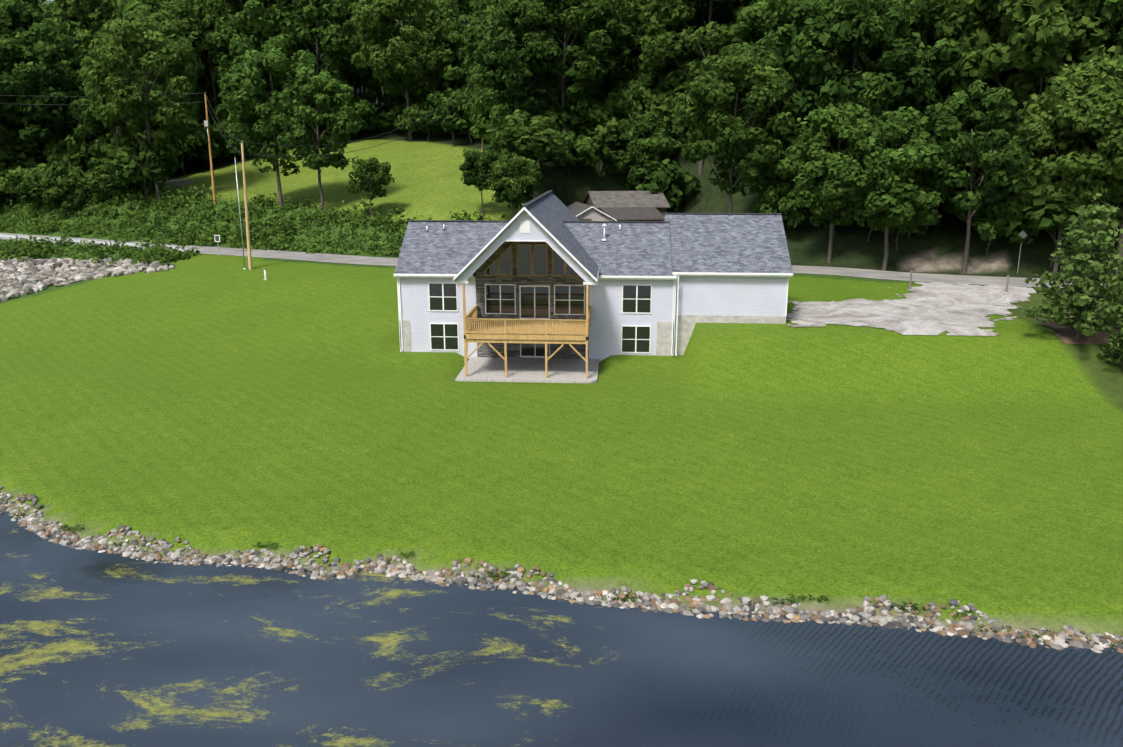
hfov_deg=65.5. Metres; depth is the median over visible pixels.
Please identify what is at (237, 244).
brush
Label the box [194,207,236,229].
brush
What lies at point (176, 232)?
brush
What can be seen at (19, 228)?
brush
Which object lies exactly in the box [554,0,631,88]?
forest tree
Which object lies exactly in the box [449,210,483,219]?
brush
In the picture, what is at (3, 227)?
brush
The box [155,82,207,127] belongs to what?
forest tree
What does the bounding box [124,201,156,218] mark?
brush
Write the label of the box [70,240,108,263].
brush
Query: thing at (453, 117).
tree
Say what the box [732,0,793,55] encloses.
forest tree
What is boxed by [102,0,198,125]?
forest tree
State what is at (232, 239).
brush
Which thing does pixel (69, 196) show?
tree
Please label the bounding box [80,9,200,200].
forest tree
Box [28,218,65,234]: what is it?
brush
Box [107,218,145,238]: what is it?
brush
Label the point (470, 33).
forest tree
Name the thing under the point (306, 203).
brush
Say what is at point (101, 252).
brush
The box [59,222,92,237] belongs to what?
brush
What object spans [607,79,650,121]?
tree
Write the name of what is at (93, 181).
tree
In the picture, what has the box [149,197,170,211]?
brush
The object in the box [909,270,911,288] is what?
gate post
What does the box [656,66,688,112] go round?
tree
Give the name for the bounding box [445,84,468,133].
shrub
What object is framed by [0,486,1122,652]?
shore rocks
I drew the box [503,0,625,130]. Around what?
forest tree
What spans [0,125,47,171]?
tree
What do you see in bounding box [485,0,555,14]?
forest tree
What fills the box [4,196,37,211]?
brush
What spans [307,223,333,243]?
brush
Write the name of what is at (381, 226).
brush
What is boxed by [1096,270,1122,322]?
shrub
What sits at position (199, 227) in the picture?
brush
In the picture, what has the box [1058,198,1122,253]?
shrub
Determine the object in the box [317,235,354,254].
brush
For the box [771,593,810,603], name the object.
shore weed
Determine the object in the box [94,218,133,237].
brush
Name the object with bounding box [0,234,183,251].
guardrail
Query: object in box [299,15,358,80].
forest tree
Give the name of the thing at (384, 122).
shrub
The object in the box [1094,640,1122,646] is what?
shore weed
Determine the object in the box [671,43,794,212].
tree
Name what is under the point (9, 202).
brush
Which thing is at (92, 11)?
forest tree
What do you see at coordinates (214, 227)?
brush
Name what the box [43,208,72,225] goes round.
brush
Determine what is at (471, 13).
forest tree
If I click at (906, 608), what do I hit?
shore weed
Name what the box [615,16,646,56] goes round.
forest tree
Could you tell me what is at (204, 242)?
brush
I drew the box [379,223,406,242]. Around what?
brush
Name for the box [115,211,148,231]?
brush
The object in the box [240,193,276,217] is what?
brush
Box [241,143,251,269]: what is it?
utility pole
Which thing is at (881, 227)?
tree
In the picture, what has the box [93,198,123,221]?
brush
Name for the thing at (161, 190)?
brush
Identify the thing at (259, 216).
brush
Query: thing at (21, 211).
brush
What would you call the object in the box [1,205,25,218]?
brush
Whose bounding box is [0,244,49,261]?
brush
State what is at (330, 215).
brush
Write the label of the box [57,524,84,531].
shore weed
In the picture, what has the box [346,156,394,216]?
tree
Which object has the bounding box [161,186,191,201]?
brush
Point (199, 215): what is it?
brush
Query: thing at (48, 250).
brush
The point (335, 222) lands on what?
brush
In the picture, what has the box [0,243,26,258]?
brush
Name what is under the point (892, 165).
tree
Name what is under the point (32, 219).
brush
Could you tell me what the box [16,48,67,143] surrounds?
tree
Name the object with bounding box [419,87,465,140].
tree
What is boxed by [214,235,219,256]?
road sign
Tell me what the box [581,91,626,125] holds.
tree
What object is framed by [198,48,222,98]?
forest tree
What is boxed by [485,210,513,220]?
brush
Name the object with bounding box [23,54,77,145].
forest tree
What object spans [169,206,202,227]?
brush
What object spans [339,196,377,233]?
brush
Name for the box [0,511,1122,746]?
pond water
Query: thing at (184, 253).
brush
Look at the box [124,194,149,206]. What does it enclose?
brush
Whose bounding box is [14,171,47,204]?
tree
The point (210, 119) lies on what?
shrub
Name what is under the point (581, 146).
tree
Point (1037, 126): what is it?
tree
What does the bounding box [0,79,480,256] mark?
power wires
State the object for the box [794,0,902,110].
forest tree
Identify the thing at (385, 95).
forest tree
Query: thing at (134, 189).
brush
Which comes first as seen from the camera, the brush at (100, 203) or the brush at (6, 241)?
the brush at (6, 241)
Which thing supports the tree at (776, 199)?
on the terrain
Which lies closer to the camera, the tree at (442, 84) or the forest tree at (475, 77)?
the forest tree at (475, 77)
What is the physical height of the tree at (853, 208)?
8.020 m
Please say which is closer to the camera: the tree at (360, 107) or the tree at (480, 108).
the tree at (480, 108)
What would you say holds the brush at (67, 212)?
on the terrain
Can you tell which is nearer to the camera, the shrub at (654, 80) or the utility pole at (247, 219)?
the utility pole at (247, 219)
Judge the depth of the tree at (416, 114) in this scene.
138.69 m
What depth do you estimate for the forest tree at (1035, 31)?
73.60 m
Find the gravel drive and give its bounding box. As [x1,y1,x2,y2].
[786,282,1035,335]
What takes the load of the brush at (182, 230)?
on the terrain
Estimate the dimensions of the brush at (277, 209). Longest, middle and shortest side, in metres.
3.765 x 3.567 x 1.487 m
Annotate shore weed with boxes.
[10,510,26,517]
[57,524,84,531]
[110,540,132,545]
[252,541,279,549]
[398,551,415,556]
[472,572,500,581]
[487,566,523,576]
[611,593,640,602]
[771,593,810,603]
[809,595,831,601]
[883,601,924,612]
[949,608,974,616]
[979,625,1010,632]
[1020,628,1051,637]
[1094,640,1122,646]
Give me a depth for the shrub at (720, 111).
111.50 m
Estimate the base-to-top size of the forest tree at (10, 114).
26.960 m
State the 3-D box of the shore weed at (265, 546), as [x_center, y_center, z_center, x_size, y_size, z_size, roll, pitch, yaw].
[-10.913,6.314,32.298,1.113,0.221,0.514,3,15,10]
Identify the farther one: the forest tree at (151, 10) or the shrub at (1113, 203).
the forest tree at (151, 10)
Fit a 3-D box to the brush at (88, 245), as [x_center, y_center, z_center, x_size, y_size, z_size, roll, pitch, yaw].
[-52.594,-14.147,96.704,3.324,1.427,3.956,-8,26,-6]
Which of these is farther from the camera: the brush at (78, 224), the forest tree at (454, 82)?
the forest tree at (454, 82)
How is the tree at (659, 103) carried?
on the terrain
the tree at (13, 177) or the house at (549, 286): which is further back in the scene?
the tree at (13, 177)
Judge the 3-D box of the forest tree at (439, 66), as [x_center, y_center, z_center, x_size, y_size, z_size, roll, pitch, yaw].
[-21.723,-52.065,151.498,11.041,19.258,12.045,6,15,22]
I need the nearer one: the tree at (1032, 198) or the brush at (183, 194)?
the tree at (1032, 198)
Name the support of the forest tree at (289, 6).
on the terrain
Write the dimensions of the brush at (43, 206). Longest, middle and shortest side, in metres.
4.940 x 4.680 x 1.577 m
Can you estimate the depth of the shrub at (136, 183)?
118.46 m
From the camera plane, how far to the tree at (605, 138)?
113.60 m
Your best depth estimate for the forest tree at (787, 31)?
84.40 m
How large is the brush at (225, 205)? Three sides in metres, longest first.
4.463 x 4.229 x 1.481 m
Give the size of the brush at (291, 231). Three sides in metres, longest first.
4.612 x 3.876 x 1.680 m
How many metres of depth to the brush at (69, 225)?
113.34 m
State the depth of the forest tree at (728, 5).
111.55 m
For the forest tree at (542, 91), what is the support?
on the terrain
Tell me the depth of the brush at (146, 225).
107.75 m
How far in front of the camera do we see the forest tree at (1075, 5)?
75.38 m
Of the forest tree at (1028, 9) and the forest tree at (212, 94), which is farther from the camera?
the forest tree at (212, 94)
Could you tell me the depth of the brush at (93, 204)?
116.80 m
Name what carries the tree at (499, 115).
on the terrain
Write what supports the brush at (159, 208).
on the terrain
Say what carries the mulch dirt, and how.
on the terrain
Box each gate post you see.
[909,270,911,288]
[1005,275,1008,291]
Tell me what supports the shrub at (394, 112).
on the terrain
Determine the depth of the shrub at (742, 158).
109.04 m
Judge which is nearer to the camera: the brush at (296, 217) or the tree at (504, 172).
the tree at (504, 172)
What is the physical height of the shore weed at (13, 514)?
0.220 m
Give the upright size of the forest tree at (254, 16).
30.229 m
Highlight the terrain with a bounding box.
[0,86,1122,642]
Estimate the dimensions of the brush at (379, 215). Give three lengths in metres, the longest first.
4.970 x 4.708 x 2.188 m
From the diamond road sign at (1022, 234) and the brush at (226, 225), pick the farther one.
the brush at (226, 225)
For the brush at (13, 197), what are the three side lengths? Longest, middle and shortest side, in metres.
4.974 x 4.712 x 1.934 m
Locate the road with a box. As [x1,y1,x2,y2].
[0,233,1105,287]
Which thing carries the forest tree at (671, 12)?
on the terrain
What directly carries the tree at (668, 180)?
on the terrain
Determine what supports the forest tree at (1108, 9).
on the terrain
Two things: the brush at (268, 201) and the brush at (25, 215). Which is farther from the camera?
the brush at (25, 215)
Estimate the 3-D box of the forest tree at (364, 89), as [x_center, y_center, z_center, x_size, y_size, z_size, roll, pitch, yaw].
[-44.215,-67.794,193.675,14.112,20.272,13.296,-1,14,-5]
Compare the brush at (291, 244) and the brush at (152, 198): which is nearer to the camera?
the brush at (291, 244)
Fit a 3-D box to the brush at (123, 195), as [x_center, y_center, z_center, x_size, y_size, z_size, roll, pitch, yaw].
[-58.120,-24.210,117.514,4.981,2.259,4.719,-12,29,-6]
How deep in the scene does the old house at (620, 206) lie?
107.60 m
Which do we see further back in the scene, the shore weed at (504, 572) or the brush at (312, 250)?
the brush at (312, 250)
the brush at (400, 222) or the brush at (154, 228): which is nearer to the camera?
the brush at (400, 222)
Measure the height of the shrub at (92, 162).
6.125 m
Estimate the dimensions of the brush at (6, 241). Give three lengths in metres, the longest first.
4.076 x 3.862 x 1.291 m
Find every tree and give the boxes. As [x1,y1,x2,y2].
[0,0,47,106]
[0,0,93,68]
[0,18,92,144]
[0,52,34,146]
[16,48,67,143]
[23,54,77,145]
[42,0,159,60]
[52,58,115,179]
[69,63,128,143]
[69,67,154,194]
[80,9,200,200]
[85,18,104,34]
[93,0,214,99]
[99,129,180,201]
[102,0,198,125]
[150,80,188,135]
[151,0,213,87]
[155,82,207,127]
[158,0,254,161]
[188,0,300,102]
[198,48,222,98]
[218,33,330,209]
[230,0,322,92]
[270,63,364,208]
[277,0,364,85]
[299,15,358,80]
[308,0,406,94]
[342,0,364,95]
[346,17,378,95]
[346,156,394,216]
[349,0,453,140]
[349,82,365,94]
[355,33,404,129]
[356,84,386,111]
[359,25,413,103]
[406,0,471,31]
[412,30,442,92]
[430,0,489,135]
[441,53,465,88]
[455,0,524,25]
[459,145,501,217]
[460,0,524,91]
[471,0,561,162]
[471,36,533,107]
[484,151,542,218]
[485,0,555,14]
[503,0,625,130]
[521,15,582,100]
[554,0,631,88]
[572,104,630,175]
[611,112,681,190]
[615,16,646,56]
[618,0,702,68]
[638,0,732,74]
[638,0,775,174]
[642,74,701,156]
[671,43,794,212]
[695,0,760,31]
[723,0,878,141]
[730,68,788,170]
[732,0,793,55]
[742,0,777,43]
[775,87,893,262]
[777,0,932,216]
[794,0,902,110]
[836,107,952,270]
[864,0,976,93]
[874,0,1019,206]
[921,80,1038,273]
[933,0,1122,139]
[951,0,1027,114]
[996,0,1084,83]
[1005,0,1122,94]
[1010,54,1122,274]
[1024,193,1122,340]
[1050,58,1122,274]
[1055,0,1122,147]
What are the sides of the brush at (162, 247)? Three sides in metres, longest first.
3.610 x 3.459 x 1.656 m
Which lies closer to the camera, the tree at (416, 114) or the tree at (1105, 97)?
the tree at (1105, 97)
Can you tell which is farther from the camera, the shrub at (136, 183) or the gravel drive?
the shrub at (136, 183)
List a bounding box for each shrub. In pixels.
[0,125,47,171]
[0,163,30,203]
[0,166,6,192]
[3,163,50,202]
[10,128,70,169]
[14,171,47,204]
[24,161,46,169]
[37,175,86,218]
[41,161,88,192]
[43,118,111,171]
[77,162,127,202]
[88,157,111,178]
[130,162,150,192]
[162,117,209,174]
[163,149,183,169]
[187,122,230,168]
[199,107,215,127]
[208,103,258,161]
[268,86,325,124]
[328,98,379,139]
[349,94,367,102]
[373,110,392,133]
[386,105,406,134]
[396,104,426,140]
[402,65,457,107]
[402,86,444,133]
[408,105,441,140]
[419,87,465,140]
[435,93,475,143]
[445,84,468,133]
[460,87,477,101]
[462,90,477,126]
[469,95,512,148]
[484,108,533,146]
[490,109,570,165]
[505,140,535,159]
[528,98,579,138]
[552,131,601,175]
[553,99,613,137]
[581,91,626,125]
[602,153,635,178]
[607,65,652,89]
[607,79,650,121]
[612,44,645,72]
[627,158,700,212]
[630,65,658,89]
[633,150,661,168]
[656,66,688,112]
[694,106,737,124]
[733,154,751,162]
[735,159,764,198]
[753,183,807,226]
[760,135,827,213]
[760,169,777,183]
[808,173,849,235]
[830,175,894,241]
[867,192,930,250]
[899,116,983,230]
[916,95,970,141]
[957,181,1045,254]
[964,125,1016,156]
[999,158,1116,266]
[1002,98,1094,181]
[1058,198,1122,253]
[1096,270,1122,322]
[1097,312,1122,365]
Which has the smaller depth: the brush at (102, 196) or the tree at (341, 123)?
the tree at (341, 123)
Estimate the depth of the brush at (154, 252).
90.64 m
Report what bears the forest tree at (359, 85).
on the terrain
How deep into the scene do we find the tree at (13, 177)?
119.36 m
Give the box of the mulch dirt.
[1036,316,1118,343]
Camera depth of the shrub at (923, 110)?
83.44 m
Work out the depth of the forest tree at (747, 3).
108.43 m
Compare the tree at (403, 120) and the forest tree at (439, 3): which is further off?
the forest tree at (439, 3)
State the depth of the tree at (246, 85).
98.58 m
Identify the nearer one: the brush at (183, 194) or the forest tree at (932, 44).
the forest tree at (932, 44)
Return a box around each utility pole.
[204,94,215,204]
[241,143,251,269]
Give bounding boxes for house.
[393,190,792,382]
[567,191,669,220]
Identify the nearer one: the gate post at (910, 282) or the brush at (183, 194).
the gate post at (910, 282)
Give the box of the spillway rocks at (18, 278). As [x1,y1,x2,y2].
[0,256,175,301]
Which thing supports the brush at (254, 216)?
on the terrain
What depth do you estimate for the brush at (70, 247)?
96.14 m
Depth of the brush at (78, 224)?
112.99 m
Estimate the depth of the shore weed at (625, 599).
28.94 m
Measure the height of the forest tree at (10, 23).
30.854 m
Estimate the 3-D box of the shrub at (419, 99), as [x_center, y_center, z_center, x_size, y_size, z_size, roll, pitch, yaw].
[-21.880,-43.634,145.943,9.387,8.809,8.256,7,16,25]
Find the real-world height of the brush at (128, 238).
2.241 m
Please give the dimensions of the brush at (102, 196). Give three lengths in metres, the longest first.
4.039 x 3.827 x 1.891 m
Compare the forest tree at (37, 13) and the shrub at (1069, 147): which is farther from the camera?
the forest tree at (37, 13)
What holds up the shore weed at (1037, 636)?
on the shore rocks at (653, 602)
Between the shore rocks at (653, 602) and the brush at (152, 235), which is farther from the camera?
the brush at (152, 235)
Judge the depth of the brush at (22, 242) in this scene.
100.60 m
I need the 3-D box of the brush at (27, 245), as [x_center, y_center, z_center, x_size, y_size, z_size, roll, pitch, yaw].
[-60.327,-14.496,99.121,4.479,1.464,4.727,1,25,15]
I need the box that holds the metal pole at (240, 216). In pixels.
[234,158,245,269]
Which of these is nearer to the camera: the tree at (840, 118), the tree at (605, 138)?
the tree at (840, 118)
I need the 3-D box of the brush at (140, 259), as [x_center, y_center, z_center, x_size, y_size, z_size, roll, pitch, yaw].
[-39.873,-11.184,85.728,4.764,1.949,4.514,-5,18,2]
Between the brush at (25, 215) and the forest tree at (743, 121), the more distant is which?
the brush at (25, 215)
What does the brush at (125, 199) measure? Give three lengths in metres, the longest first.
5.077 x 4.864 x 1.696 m
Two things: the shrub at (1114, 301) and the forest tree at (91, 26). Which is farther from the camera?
the forest tree at (91, 26)
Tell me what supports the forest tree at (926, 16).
on the terrain
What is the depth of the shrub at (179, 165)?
128.10 m
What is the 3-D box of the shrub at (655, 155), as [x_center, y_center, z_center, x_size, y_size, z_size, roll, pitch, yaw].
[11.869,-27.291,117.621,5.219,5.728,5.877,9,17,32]
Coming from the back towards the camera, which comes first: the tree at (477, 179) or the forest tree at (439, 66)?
the forest tree at (439, 66)
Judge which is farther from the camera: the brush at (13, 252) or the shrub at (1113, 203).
the brush at (13, 252)
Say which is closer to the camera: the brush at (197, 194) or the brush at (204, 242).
the brush at (204, 242)
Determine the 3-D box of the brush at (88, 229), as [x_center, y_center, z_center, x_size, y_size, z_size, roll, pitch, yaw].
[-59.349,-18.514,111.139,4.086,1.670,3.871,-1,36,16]
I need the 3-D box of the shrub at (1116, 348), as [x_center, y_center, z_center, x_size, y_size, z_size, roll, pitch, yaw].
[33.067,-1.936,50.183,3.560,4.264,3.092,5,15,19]
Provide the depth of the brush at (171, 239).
102.18 m
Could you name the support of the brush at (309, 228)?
on the terrain
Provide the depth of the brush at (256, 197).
107.01 m
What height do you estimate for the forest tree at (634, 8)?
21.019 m
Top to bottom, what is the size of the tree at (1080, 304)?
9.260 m
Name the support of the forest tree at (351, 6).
on the terrain
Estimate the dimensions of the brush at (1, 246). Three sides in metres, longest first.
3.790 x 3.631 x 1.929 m
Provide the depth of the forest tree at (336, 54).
138.28 m
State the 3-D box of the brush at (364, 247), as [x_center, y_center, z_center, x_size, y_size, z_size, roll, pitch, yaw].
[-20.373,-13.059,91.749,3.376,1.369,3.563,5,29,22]
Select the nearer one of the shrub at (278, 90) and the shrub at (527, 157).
the shrub at (527, 157)
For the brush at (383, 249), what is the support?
on the terrain
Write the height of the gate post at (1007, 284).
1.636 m
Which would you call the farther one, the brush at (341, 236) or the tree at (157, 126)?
the tree at (157, 126)
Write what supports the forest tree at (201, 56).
on the terrain
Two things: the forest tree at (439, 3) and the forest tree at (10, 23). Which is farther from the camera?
the forest tree at (439, 3)
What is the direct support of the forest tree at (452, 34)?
on the terrain
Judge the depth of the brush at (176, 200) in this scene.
111.67 m
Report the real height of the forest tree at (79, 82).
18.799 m
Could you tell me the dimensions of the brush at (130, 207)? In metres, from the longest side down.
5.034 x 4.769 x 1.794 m
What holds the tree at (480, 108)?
on the terrain
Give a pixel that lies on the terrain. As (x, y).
(212, 404)
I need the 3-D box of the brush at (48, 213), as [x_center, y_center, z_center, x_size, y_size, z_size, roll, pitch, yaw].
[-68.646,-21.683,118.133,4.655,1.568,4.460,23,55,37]
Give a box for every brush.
[0,193,20,207]
[0,198,19,213]
[0,207,15,219]
[0,213,18,226]
[0,213,21,231]
[0,236,21,248]
[0,241,17,252]
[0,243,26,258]
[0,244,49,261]
[0,247,30,257]
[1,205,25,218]
[2,220,31,232]
[3,235,56,251]
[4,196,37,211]
[6,233,41,248]
[12,210,41,223]
[13,239,59,258]
[16,204,52,226]
[19,198,43,214]
[21,198,44,207]
[23,216,58,233]
[24,215,57,231]
[27,235,74,253]
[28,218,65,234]
[30,202,56,215]
[39,204,66,221]
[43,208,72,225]
[45,203,60,212]
[48,242,84,257]
[57,200,84,215]
[59,212,91,233]
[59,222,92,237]
[65,192,102,220]
[70,217,91,231]
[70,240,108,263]
[72,192,105,216]
[75,237,100,252]
[80,218,105,235]
[82,207,118,230]
[84,195,115,216]
[86,188,113,202]
[90,239,124,257]
[91,245,139,266]
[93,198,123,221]
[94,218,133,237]
[96,191,120,201]
[99,216,123,234]
[107,200,146,223]
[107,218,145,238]
[107,226,149,241]
[110,186,143,204]
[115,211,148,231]
[117,183,150,199]
[121,237,163,259]
[124,186,160,202]
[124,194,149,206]
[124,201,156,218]
[125,220,154,237]
[131,248,176,266]
[135,243,170,258]
[138,184,177,204]
[139,215,170,235]
[139,224,175,241]
[141,246,190,262]
[142,195,181,223]
[143,242,185,254]
[144,183,175,198]
[147,244,199,261]
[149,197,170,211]
[158,222,201,244]
[158,232,190,243]
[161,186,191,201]
[163,190,203,203]
[165,185,202,215]
[167,216,197,239]
[168,202,191,216]
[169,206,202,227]
[174,183,220,206]
[174,196,215,220]
[177,231,218,246]
[178,215,214,238]
[186,208,218,222]
[186,221,228,244]
[194,195,221,213]
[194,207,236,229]
[200,227,240,246]
[204,197,242,215]
[216,200,252,231]
[218,221,246,244]
[225,240,258,248]
[232,217,261,245]
[233,203,267,228]
[235,191,266,211]
[238,208,278,235]
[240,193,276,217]
[243,215,295,244]
[246,239,278,249]
[259,213,291,235]
[262,231,304,249]
[266,220,299,241]
[268,197,298,217]
[270,211,306,231]
[273,236,320,251]
[283,192,316,213]
[294,234,336,253]
[297,213,325,236]
[300,204,328,228]
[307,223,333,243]
[312,206,345,225]
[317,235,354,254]
[320,200,352,229]
[322,226,357,245]
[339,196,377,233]
[340,229,379,250]
[347,239,386,254]
[349,204,403,230]
[362,209,396,241]
[365,233,402,256]
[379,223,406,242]
[380,213,415,233]
[380,245,400,256]
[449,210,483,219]
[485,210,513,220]
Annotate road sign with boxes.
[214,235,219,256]
[1017,230,1027,272]
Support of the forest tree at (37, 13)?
on the terrain
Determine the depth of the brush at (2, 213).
122.66 m
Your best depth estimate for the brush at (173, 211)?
109.71 m
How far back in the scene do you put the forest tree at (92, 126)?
114.83 m
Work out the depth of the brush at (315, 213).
99.86 m
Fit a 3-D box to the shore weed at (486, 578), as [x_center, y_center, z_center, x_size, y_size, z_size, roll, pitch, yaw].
[-2.588,7.017,30.370,1.086,0.223,0.516,3,15,12]
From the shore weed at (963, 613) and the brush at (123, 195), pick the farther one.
the brush at (123, 195)
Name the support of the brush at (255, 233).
on the terrain
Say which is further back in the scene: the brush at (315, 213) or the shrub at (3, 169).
the shrub at (3, 169)
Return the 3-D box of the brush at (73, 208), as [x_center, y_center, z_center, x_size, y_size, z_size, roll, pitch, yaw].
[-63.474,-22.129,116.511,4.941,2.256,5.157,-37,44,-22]
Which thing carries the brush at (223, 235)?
on the terrain
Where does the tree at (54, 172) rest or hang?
on the terrain
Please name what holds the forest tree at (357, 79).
on the terrain
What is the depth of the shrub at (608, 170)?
117.67 m
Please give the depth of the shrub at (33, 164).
124.21 m
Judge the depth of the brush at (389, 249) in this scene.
89.99 m
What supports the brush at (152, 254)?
on the terrain
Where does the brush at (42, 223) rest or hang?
on the terrain
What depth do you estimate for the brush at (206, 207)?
108.40 m
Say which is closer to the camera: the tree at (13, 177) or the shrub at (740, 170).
the shrub at (740, 170)
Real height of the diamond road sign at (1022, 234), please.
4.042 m
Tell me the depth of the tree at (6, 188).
122.02 m
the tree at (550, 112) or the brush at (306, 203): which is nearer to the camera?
the brush at (306, 203)
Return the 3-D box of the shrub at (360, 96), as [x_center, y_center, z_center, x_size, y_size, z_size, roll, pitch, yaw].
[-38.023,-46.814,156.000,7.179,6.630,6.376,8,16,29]
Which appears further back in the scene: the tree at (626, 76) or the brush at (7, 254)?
the tree at (626, 76)
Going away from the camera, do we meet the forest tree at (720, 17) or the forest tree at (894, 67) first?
the forest tree at (894, 67)
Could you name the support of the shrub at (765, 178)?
on the terrain
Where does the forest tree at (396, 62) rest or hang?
on the terrain
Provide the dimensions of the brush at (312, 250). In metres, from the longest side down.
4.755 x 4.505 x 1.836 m
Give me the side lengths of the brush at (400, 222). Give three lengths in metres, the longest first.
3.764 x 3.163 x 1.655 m
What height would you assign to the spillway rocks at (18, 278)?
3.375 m
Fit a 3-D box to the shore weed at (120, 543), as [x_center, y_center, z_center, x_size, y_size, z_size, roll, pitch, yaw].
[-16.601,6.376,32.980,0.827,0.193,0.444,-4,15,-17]
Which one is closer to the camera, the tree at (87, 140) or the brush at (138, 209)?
the brush at (138, 209)
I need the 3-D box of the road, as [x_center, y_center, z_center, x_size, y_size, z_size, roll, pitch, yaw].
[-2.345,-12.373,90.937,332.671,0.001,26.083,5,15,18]
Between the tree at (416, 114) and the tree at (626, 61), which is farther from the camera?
the tree at (416, 114)
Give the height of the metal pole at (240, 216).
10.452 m
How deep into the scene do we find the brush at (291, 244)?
95.41 m
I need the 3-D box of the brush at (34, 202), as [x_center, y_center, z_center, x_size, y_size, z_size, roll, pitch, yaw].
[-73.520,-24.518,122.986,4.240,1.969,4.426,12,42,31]
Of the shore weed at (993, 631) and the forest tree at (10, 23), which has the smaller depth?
the shore weed at (993, 631)
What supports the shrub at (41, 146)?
on the terrain
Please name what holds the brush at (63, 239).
on the terrain
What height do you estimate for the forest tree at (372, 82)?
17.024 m
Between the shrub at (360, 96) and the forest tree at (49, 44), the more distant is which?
the shrub at (360, 96)
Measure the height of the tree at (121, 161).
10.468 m
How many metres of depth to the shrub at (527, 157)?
110.76 m
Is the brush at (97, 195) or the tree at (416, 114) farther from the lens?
the tree at (416, 114)
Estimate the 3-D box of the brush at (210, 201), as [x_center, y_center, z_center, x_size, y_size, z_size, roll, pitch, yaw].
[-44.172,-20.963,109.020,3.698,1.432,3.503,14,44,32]
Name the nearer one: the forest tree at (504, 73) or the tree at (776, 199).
the tree at (776, 199)
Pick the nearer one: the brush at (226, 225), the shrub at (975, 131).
the shrub at (975, 131)
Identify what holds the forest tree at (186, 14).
on the terrain
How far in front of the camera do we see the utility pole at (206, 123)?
108.18 m
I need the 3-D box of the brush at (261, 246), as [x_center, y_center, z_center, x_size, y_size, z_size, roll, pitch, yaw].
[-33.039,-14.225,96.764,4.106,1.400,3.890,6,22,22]
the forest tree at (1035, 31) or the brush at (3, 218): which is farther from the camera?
the brush at (3, 218)
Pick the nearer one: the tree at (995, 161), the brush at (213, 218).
the tree at (995, 161)
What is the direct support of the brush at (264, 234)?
on the terrain
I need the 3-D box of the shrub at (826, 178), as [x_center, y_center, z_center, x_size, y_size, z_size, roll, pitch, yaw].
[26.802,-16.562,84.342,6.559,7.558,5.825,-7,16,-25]
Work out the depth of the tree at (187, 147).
128.71 m
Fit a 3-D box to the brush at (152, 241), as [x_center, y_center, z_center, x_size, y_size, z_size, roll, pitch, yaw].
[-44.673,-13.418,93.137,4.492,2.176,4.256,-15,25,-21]
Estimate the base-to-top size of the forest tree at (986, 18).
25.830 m
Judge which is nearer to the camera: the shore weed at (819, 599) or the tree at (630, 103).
the shore weed at (819, 599)
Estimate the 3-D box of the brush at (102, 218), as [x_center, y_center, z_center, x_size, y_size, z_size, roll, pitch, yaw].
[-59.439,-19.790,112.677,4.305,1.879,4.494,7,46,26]
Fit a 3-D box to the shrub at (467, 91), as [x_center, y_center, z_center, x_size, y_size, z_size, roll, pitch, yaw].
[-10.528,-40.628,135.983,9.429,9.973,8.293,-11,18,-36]
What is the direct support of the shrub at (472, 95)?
on the terrain
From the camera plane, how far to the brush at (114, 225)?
110.97 m
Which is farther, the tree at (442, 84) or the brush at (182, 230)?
the tree at (442, 84)
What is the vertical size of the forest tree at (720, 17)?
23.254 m
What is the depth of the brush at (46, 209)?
119.38 m
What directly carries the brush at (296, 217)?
on the terrain
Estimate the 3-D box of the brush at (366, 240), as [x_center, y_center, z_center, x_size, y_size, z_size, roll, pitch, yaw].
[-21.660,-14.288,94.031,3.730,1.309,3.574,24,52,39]
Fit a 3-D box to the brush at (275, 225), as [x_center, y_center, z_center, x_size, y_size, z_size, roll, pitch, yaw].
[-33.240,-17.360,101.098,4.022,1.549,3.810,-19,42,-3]
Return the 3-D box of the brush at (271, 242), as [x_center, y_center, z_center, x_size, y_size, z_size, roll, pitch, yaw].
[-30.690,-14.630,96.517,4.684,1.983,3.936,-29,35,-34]
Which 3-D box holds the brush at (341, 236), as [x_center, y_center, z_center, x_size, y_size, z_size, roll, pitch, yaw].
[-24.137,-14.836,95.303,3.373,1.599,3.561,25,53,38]
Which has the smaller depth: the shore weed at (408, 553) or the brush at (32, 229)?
the shore weed at (408, 553)
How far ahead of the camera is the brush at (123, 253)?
92.39 m
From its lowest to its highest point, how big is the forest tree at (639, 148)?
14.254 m
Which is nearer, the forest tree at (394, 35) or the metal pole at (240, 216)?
the metal pole at (240, 216)

